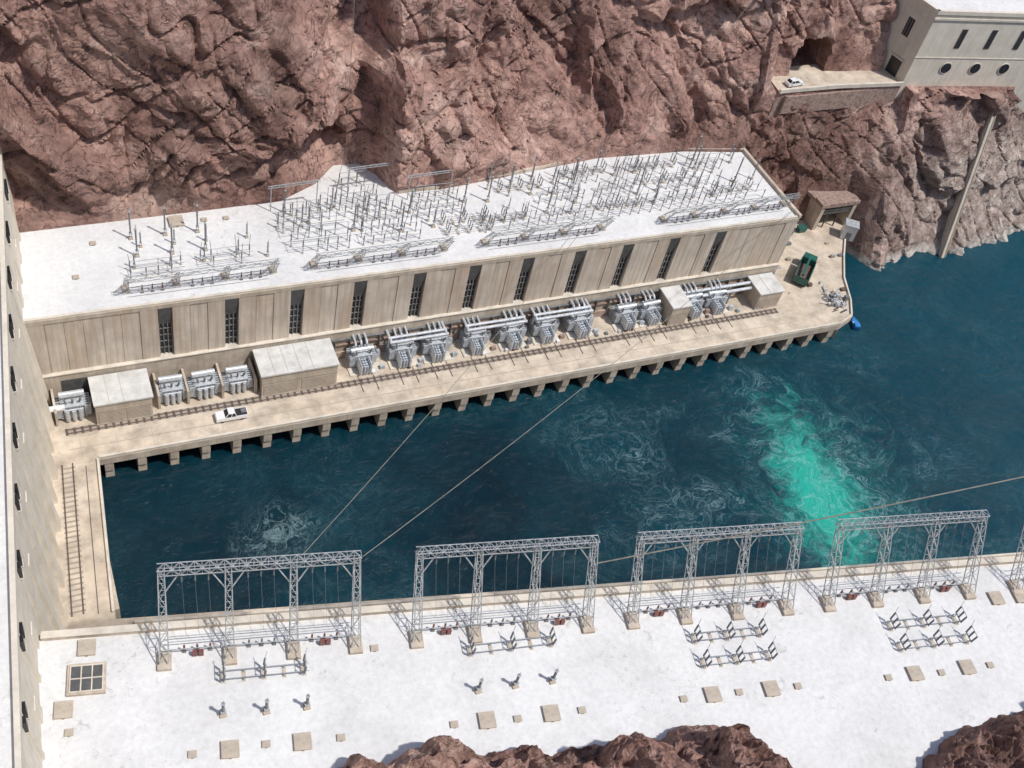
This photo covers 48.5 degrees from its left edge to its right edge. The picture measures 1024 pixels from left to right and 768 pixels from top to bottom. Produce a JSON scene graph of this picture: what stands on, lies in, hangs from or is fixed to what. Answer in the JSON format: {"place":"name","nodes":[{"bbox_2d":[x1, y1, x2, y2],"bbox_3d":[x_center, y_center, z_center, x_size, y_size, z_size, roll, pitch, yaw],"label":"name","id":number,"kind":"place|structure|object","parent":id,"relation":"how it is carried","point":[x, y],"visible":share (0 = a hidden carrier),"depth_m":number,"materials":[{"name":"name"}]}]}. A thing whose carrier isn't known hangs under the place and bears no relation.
{"place":"outdoors","nodes":[
{"label":"outdoors","id":0,"kind":"place"},
{"bbox_2d":[0,0,1023,270],"bbox_3d":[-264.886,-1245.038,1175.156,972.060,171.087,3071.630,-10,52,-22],"label":"canyon cliff","id":1,"kind":"structure","parent":0,"point":[112,110],"depth_m":224.47,"materials":[{"name":"stone"}]},
{"bbox_2d":[778,81,903,113],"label":"retaining wall","id":2,"kind":"structure","parent":1,"relation":"on","point":[826,100],"depth_m":257.45,"materials":[{"name":"concrete"}]},
{"bbox_2d":[882,0,1023,111],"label":"walls","id":3,"kind":"structure","parent":1,"relation":"on","point":[929,36],"depth_m":259.57,"materials":[{"name":"beige concrete"}]},
{"bbox_2d":[885,16,1023,76],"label":"windows and doors","id":4,"kind":"structure","parent":3,"relation":"attached to","point":[893,64],"depth_m":261.80,"materials":[{"name":"black glass"}]},
{"bbox_2d":[915,0,1023,59],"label":"trim","id":5,"kind":"structure","parent":3,"relation":"on","point":[931,7],"depth_m":252.80,"materials":[{"name":"beige concrete"}]},
{"bbox_2d":[939,127,990,257],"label":"cliff stair chute","id":6,"kind":"object","parent":1,"relation":"attached to","point":[961,196],"visible":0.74,"depth_m":280.85,"materials":[{"name":"beige concrete"}]},
{"bbox_2d":[49,209,1022,629],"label":"service road deck","id":7,"kind":"structure","parent":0,"point":[85,447],"depth_m":218.19,"materials":[{"name":"beige concrete"}]},
{"bbox_2d":[2,154,64,767],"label":"facade","id":8,"kind":"structure","parent":7,"relation":"on","point":[37,528],"depth_m":168.13,"materials":[{"name":"beige concrete"}]},
{"bbox_2d":[0,274,14,767],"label":"roof","id":9,"kind":"structure","parent":8,"relation":"on","point":[6,732],"depth_m":137.21,"materials":[{"name":"concrete"}]},
{"bbox_2d":[0,147,21,767],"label":"parapet","id":10,"kind":"structure","parent":9,"relation":"on","point":[14,644],"depth_m":146.75,"materials":[{"name":"beige concrete"}]},
{"bbox_2d":[4,179,29,734],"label":"windows","id":11,"kind":"structure","parent":8,"relation":"attached to","point":[23,647],"depth_m":152.61,"materials":[{"name":"black glass"}]},
{"bbox_2d":[54,389,91,421],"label":"power transformer","id":12,"kind":"object","parent":7,"relation":"on","point":[76,403],"visible":0.97,"depth_m":197.73,"materials":[{"name":"silver metal"}]},
{"bbox_2d":[88,368,153,425],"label":"equipment shed","id":13,"kind":"structure","parent":7,"relation":"on","point":[122,396],"depth_m":199.44,"materials":[{"name":"beige concrete"}]},
{"bbox_2d":[154,374,186,404],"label":"power transformer","id":14,"kind":"object","parent":7,"relation":"on","point":[172,389],"visible":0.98,"depth_m":203.96,"materials":[{"name":"silver metal"}]},
{"bbox_2d":[186,368,220,399],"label":"power transformer","id":15,"kind":"object","parent":7,"relation":"on","point":[206,383],"visible":0.99,"depth_m":206.18,"materials":[{"name":"silver metal"}]},
{"bbox_2d":[214,407,247,422],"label":"pickup truck","id":16,"kind":"object","parent":7,"relation":"on","point":[230,413],"visible":1,"depth_m":205.02,"materials":[{"name":"white paint"}]},
{"bbox_2d":[221,364,252,393],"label":"power transformer","id":17,"kind":"object","parent":7,"relation":"on","point":[239,378],"visible":0.99,"depth_m":208.60,"materials":[{"name":"silver metal"}]},
{"bbox_2d":[252,338,339,397],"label":"equipment shed","id":18,"kind":"structure","parent":7,"relation":"on","point":[294,367],"depth_m":210.95,"materials":[{"name":"beige concrete"}]},
{"bbox_2d":[345,333,376,374],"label":"power transformer","id":19,"kind":"object","parent":7,"relation":"on","point":[362,357],"visible":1,"depth_m":217.66,"materials":[{"name":"silver metal"}]},
{"bbox_2d":[385,326,416,367],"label":"power transformer","id":20,"kind":"object","parent":7,"relation":"on","point":[403,353],"visible":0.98,"depth_m":220.69,"materials":[{"name":"silver metal"}]},
{"bbox_2d":[49,281,753,412],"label":"bus duct","id":21,"kind":"object","parent":7,"relation":"on","point":[390,341],"visible":0.84,"depth_m":228.40,"materials":[{"name":"silver metal"}]},
{"bbox_2d":[25,218,799,401],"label":"facade","id":22,"kind":"structure","parent":7,"relation":"on","point":[76,352],"depth_m":215.25,"materials":[{"name":"concrete"}]},
{"bbox_2d":[20,151,794,318],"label":"roof","id":23,"kind":"structure","parent":22,"relation":"on","point":[54,260],"depth_m":215.76,"materials":[{"name":"beige concrete"}]},
{"bbox_2d":[127,250,184,278],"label":"bus support frame","id":24,"kind":"object","parent":23,"relation":"on","point":[146,275],"visible":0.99,"depth_m":198.17,"materials":[{"name":"metal"}]},
{"bbox_2d":[167,215,184,227],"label":"roof hatch","id":25,"kind":"object","parent":23,"relation":"on","point":[177,220],"visible":0.91,"depth_m":207.87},
{"bbox_2d":[121,258,279,293],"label":"steel lattice gantry","id":26,"kind":"object","parent":23,"relation":"on","point":[225,274],"visible":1,"depth_m":196.73,"materials":[{"name":"grey metal"}]},
{"bbox_2d":[199,234,250,267],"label":"bus support frame","id":27,"kind":"object","parent":23,"relation":"on","point":[241,257],"visible":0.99,"depth_m":202.66,"materials":[{"name":"metal"}]},
{"bbox_2d":[268,179,320,211],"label":"bus portal frame","id":28,"kind":"object","parent":23,"relation":"on","point":[271,188],"visible":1,"depth_m":213.08,"materials":[{"name":"metal"}]},
{"bbox_2d":[281,187,330,224],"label":"bus support frame","id":29,"kind":"object","parent":23,"relation":"on","point":[296,215],"visible":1,"depth_m":214.03,"materials":[{"name":"metal"}]},
{"bbox_2d":[281,209,347,239],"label":"bus support frame","id":30,"kind":"object","parent":23,"relation":"on","point":[308,222],"visible":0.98,"depth_m":211.43,"materials":[{"name":"metal"}]},
{"bbox_2d":[290,226,351,253],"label":"bus support frame","id":31,"kind":"object","parent":23,"relation":"on","point":[337,242],"visible":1,"depth_m":209.56,"materials":[{"name":"metal"}]},
{"bbox_2d":[338,186,394,217],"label":"bus support frame","id":32,"kind":"object","parent":23,"relation":"on","point":[365,201],"visible":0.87,"depth_m":218.62,"materials":[{"name":"metal"}]},
{"bbox_2d":[309,236,454,268],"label":"steel lattice gantry","id":33,"kind":"object","parent":23,"relation":"on","point":[358,257],"visible":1,"depth_m":209.07,"materials":[{"name":"grey metal"}]},
{"bbox_2d":[356,198,415,230],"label":"bus support frame","id":34,"kind":"object","parent":23,"relation":"on","point":[374,215],"visible":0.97,"depth_m":217.40,"materials":[{"name":"metal"}]},
{"bbox_2d":[360,216,422,245],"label":"bus support frame","id":35,"kind":"object","parent":23,"relation":"on","point":[381,234],"visible":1,"depth_m":214.95,"materials":[{"name":"metal"}]},
{"bbox_2d":[23,148,801,322],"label":"parapet","id":36,"kind":"structure","parent":23,"relation":"on","point":[766,176],"depth_m":218.39,"materials":[{"name":"beige concrete"}]},
{"bbox_2d":[413,177,460,203],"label":"bus support frame","id":37,"kind":"object","parent":23,"relation":"on","point":[434,194],"visible":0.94,"depth_m":225.00,"materials":[{"name":"metal"}]},
{"bbox_2d":[415,190,466,217],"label":"bus support frame","id":38,"kind":"object","parent":23,"relation":"on","point":[426,201],"visible":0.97,"depth_m":222.83,"materials":[{"name":"metal"}]},
{"bbox_2d":[439,199,488,225],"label":"disconnect switch","id":39,"kind":"object","parent":23,"relation":"on","point":[462,219],"visible":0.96,"depth_m":222.78,"materials":[{"name":"metal"}]},
{"bbox_2d":[444,211,494,236],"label":"disconnect switch","id":40,"kind":"object","parent":23,"relation":"on","point":[468,230],"visible":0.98,"depth_m":220.98,"materials":[{"name":"metal"}]},
{"bbox_2d":[479,201,527,224],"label":"disconnect switch","id":41,"kind":"object","parent":23,"relation":"on","point":[511,216],"visible":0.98,"depth_m":225.32,"materials":[{"name":"metal"}]},
{"bbox_2d":[480,199,541,232],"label":"bus support frame","id":42,"kind":"object","parent":23,"relation":"on","point":[529,218],"visible":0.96,"depth_m":224.07,"materials":[{"name":"metal"}]},
{"bbox_2d":[496,169,542,193],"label":"disconnect switch","id":43,"kind":"object","parent":23,"relation":"on","point":[517,187],"visible":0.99,"depth_m":232.62,"materials":[{"name":"metal"}]},
{"bbox_2d":[481,216,615,246],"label":"steel lattice gantry","id":44,"kind":"object","parent":23,"relation":"on","point":[526,237],"visible":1,"depth_m":221.82,"materials":[{"name":"grey metal"}]},
{"bbox_2d":[536,175,584,203],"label":"bus support frame","id":45,"kind":"object","parent":23,"relation":"on","point":[562,192],"visible":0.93,"depth_m":232.97,"materials":[{"name":"metal"}]},
{"bbox_2d":[543,198,597,223],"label":"bus support frame","id":46,"kind":"object","parent":23,"relation":"on","point":[571,209],"visible":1,"depth_m":228.91,"materials":[{"name":"metal"}]},
{"bbox_2d":[561,156,606,177],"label":"disconnect switch","id":47,"kind":"object","parent":23,"relation":"on","point":[601,171],"visible":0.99,"depth_m":240.15,"materials":[{"name":"metal"}]},
{"bbox_2d":[595,188,641,210],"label":"disconnect switch","id":48,"kind":"object","parent":23,"relation":"on","point":[617,206],"visible":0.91,"depth_m":234.76,"materials":[{"name":"metal"}]},
{"bbox_2d":[596,170,642,198],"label":"bus support frame","id":49,"kind":"object","parent":23,"relation":"on","point":[633,182],"visible":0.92,"depth_m":237.32,"materials":[{"name":"metal"}]},
{"bbox_2d":[602,186,664,217],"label":"bus support frame","id":50,"kind":"object","parent":23,"relation":"on","point":[644,200],"visible":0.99,"depth_m":233.72,"materials":[{"name":"metal"}]},
{"bbox_2d":[620,147,664,178],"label":"bus support frame","id":51,"kind":"object","parent":23,"relation":"on","point":[655,162],"visible":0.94,"depth_m":243.14,"materials":[{"name":"metal"}]},
{"bbox_2d":[642,164,686,185],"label":"disconnect switch","id":52,"kind":"object","parent":23,"relation":"on","point":[654,182],"visible":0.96,"depth_m":243.29,"materials":[{"name":"metal"}]},
{"bbox_2d":[660,179,707,208],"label":"bus support frame","id":53,"kind":"object","parent":23,"relation":"on","point":[686,196],"visible":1,"depth_m":239.10,"materials":[{"name":"metal"}]},
{"bbox_2d":[660,166,713,189],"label":"bus support frame","id":54,"kind":"object","parent":23,"relation":"on","point":[683,178],"visible":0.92,"depth_m":243.33,"materials":[{"name":"metal"}]},
{"bbox_2d":[683,146,725,170],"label":"bus support frame","id":55,"kind":"object","parent":23,"relation":"on","point":[700,163],"visible":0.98,"depth_m":248.86,"materials":[{"name":"metal"}]},
{"bbox_2d":[659,193,799,222],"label":"steel lattice gantry","id":56,"kind":"object","parent":23,"relation":"on","point":[725,211],"visible":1,"depth_m":237.90,"materials":[{"name":"grey metal"}]},
{"bbox_2d":[709,171,753,193],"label":"disconnect switch","id":57,"kind":"object","parent":23,"relation":"on","point":[737,188],"visible":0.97,"depth_m":245.98,"materials":[{"name":"metal"}]},
{"bbox_2d":[709,177,765,203],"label":"bus support frame","id":58,"kind":"object","parent":23,"relation":"on","point":[756,190],"visible":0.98,"depth_m":243.78,"materials":[{"name":"metal"}]},
{"bbox_2d":[419,321,449,361],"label":"power transformer","id":59,"kind":"object","parent":7,"relation":"on","point":[436,348],"visible":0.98,"depth_m":223.32,"materials":[{"name":"silver metal"}]},
{"bbox_2d":[459,316,488,354],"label":"power transformer","id":60,"kind":"object","parent":7,"relation":"on","point":[476,341],"visible":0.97,"depth_m":226.57,"materials":[{"name":"silver metal"}]},
{"bbox_2d":[494,308,526,349],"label":"power transformer","id":61,"kind":"object","parent":7,"relation":"on","point":[511,336],"visible":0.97,"depth_m":229.41,"materials":[{"name":"silver metal"}]},
{"bbox_2d":[529,305,557,343],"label":"power transformer","id":62,"kind":"object","parent":7,"relation":"on","point":[545,330],"visible":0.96,"depth_m":232.35,"materials":[{"name":"silver metal"}]},
{"bbox_2d":[562,298,593,338],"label":"power transformer","id":63,"kind":"object","parent":7,"relation":"on","point":[579,325],"visible":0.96,"depth_m":235.14,"materials":[{"name":"silver metal"}]},
{"bbox_2d":[609,292,638,329],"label":"power transformer","id":64,"kind":"object","parent":7,"relation":"on","point":[625,314],"visible":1,"depth_m":239.38,"materials":[{"name":"silver metal"}]},
{"bbox_2d":[637,289,662,325],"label":"power transformer","id":65,"kind":"object","parent":7,"relation":"on","point":[650,310],"visible":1,"depth_m":241.73,"materials":[{"name":"silver metal"}]},
{"bbox_2d":[657,285,692,325],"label":"equipment shed","id":66,"kind":"structure","parent":7,"relation":"on","point":[673,299],"depth_m":242.65,"materials":[{"name":"beige concrete"}]},
{"bbox_2d":[683,282,704,318],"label":"power transformer","id":67,"kind":"object","parent":7,"relation":"on","point":[696,310],"visible":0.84,"depth_m":245.52,"materials":[{"name":"silver metal"}]},
{"bbox_2d":[702,278,727,313],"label":"power transformer","id":68,"kind":"object","parent":7,"relation":"on","point":[715,303],"visible":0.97,"depth_m":247.90,"materials":[{"name":"silver metal"}]},
{"bbox_2d":[742,272,784,309],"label":"equipment shed","id":69,"kind":"structure","parent":7,"relation":"on","point":[768,290],"depth_m":251.88,"materials":[{"name":"beige concrete"}]},
{"bbox_2d":[792,252,817,286],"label":"green lorry","id":70,"kind":"object","parent":7,"relation":"on","point":[805,268],"visible":1,"depth_m":261.95,"materials":[{"name":"paint"}]},
{"bbox_2d":[804,190,860,229],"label":"tunnel portal","id":71,"kind":"object","parent":7,"relation":"on","point":[841,205],"visible":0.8,"depth_m":274.07,"materials":[{"name":"beige concrete"}]},
{"bbox_2d":[819,281,849,316],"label":"scrap metal pile","id":72,"kind":"object","parent":7,"relation":"on","point":[835,298],"visible":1,"depth_m":259.08,"materials":[{"name":"metal"}]},
{"bbox_2d":[840,218,859,241],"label":"white cabin","id":73,"kind":"object","parent":7,"relation":"on","point":[850,228],"visible":1,"depth_m":274.08,"materials":[{"name":"paint"}]},
{"bbox_2d":[100,226,1023,618],"bbox_3d":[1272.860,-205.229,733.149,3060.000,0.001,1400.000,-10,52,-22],"label":"water","id":74,"kind":"structure","parent":0,"point":[912,388],"depth_m":223.05,"materials":[{"name":"liquid"}]},
{"bbox_2d":[342,712,1023,767],"bbox_3d":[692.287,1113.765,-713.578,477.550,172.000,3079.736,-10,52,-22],"label":"canyon cliff","id":75,"kind":"structure","parent":0,"point":[997,741],"depth_m":146.64,"materials":[{"name":"stone"}]},
{"bbox_2d":[777,241,846,293],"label":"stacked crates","id":76,"kind":"object","parent":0,"point":[810,284],"visible":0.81,"depth_m":266.15,"materials":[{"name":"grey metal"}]},
{"bbox_2d":[768,64,900,117],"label":"ledge road","id":77,"kind":"structure","parent":0,"point":[812,75],"depth_m":259.52,"materials":[{"name":"concrete"}]},
{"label":"facade","id":78,"kind":"object","parent":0,"visible":0},
{"bbox_2d":[38,563,1023,767],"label":"roof","id":79,"kind":"structure","parent":78,"relation":"on","point":[396,696],"depth_m":161.32,"materials":[{"name":"beige concrete"}]},
{"bbox_2d":[54,700,73,719],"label":"roof hatch","id":80,"kind":"object","parent":79,"relation":"on","point":[63,710],"visible":1,"depth_m":144.86,"materials":[{"name":"concrete"}]},
{"bbox_2d":[77,638,95,656],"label":"roof hatch","id":81,"kind":"object","parent":79,"relation":"on","point":[86,647],"visible":1,"depth_m":150.91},
{"bbox_2d":[66,661,106,696],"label":"skylight","id":82,"kind":"object","parent":79,"relation":"on","point":[84,679],"visible":1,"depth_m":147.97,"materials":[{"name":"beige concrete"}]},
{"bbox_2d":[221,739,239,758],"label":"roof hatch","id":83,"kind":"object","parent":79,"relation":"on","point":[230,749],"visible":1,"depth_m":145.39,"materials":[{"name":"concrete"}]},
{"bbox_2d":[156,550,362,671],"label":"steel lattice gantry","id":84,"kind":"object","parent":79,"relation":"on","point":[164,660],"visible":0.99,"depth_m":152.86,"materials":[{"name":"grey metal"}]},
{"bbox_2d":[298,222,588,559],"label":"overhead cable","id":85,"kind":"object","parent":84,"relation":"attached to","point":[437,403],"visible":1,"depth_m":179.99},
{"bbox_2d":[362,208,795,556],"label":"overhead cable","id":86,"kind":"object","parent":84,"relation":"hanging from","point":[565,401],"visible":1,"depth_m":187.41,"materials":[{"name":"metal"}]},
{"bbox_2d":[219,649,308,683],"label":"disconnect switch","id":87,"kind":"object","parent":79,"relation":"on","point":[283,673],"visible":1,"depth_m":152.75,"materials":[{"name":"metal"}]},
{"bbox_2d":[293,732,311,750],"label":"roof hatch","id":88,"kind":"object","parent":79,"relation":"on","point":[302,741],"visible":1,"depth_m":147.81,"materials":[{"name":"concrete"}]},
{"bbox_2d":[478,711,496,728],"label":"roof hatch","id":89,"kind":"object","parent":79,"relation":"on","point":[487,719],"visible":1,"depth_m":154.47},
{"bbox_2d":[409,535,599,648],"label":"steel lattice gantry","id":90,"kind":"object","parent":79,"relation":"on","point":[530,625],"visible":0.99,"depth_m":161.86,"materials":[{"name":"grey metal"}]},
{"bbox_2d":[597,476,1023,563],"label":"overhead cable","id":91,"kind":"object","parent":90,"relation":"attached to","point":[811,520],"visible":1,"depth_m":160.03,"materials":[{"name":"metal"}]},
{"bbox_2d":[466,621,556,656],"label":"disconnect switch","id":92,"kind":"object","parent":79,"relation":"on","point":[551,643],"visible":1,"depth_m":162.27,"materials":[{"name":"metal"}]},
{"bbox_2d":[40,555,1023,640],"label":"parapet","id":93,"kind":"structure","parent":79,"relation":"on","point":[302,616],"depth_m":166.38,"materials":[{"name":"beige concrete"}]},
{"bbox_2d":[542,704,560,721],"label":"roof hatch","id":94,"kind":"object","parent":79,"relation":"on","point":[551,713],"visible":1,"depth_m":156.88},
{"bbox_2d":[703,686,722,702],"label":"roof hatch","id":95,"kind":"object","parent":79,"relation":"on","point":[713,694],"visible":1,"depth_m":163.41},
{"bbox_2d":[624,521,804,629],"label":"steel lattice gantry","id":96,"kind":"object","parent":79,"relation":"on","point":[685,614],"visible":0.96,"depth_m":170.48,"materials":[{"name":"grey metal"}]},
{"bbox_2d":[691,613,767,644],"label":"disconnect switch","id":97,"kind":"object","parent":79,"relation":"on","point":[727,637],"visible":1,"depth_m":170.12,"materials":[{"name":"metal"}]},
{"bbox_2d":[700,636,777,668],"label":"disconnect switch","id":98,"kind":"object","parent":79,"relation":"on","point":[752,659],"visible":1,"depth_m":167.68,"materials":[{"name":"metal"}]},
{"bbox_2d":[762,680,780,696],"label":"roof hatch","id":99,"kind":"object","parent":79,"relation":"on","point":[771,688],"visible":1,"depth_m":165.83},
{"bbox_2d":[819,510,989,612],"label":"steel lattice gantry","id":100,"kind":"object","parent":79,"relation":"on","point":[876,599],"visible":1,"depth_m":179.05,"materials":[{"name":"grey metal"}]},
{"bbox_2d":[906,665,924,680],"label":"roof hatch","id":101,"kind":"object","parent":79,"relation":"on","point":[915,672],"visible":1,"depth_m":172.16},
{"bbox_2d":[887,602,966,631],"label":"disconnect switch","id":102,"kind":"object","parent":79,"relation":"on","point":[907,626],"visible":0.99,"depth_m":178.28,"materials":[{"name":"metal"}]},
{"bbox_2d":[896,620,977,652],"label":"disconnect switch","id":103,"kind":"object","parent":79,"relation":"on","point":[934,645],"visible":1,"depth_m":176.13,"materials":[{"name":"metal"}]},
{"bbox_2d":[958,659,977,674],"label":"roof hatch","id":104,"kind":"object","parent":79,"relation":"on","point":[967,666],"visible":1,"depth_m":174.66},
{"bbox_2d":[987,591,1005,604],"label":"roof hatch","id":105,"kind":"object","parent":79,"relation":"on","point":[996,597],"visible":1,"depth_m":184.68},
{"bbox_2d":[1006,526,1023,594],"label":"steel lattice gantry","id":106,"kind":"object","parent":79,"relation":"on","point":[1015,586],"visible":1,"depth_m":186.28,"materials":[{"name":"grey metal"}]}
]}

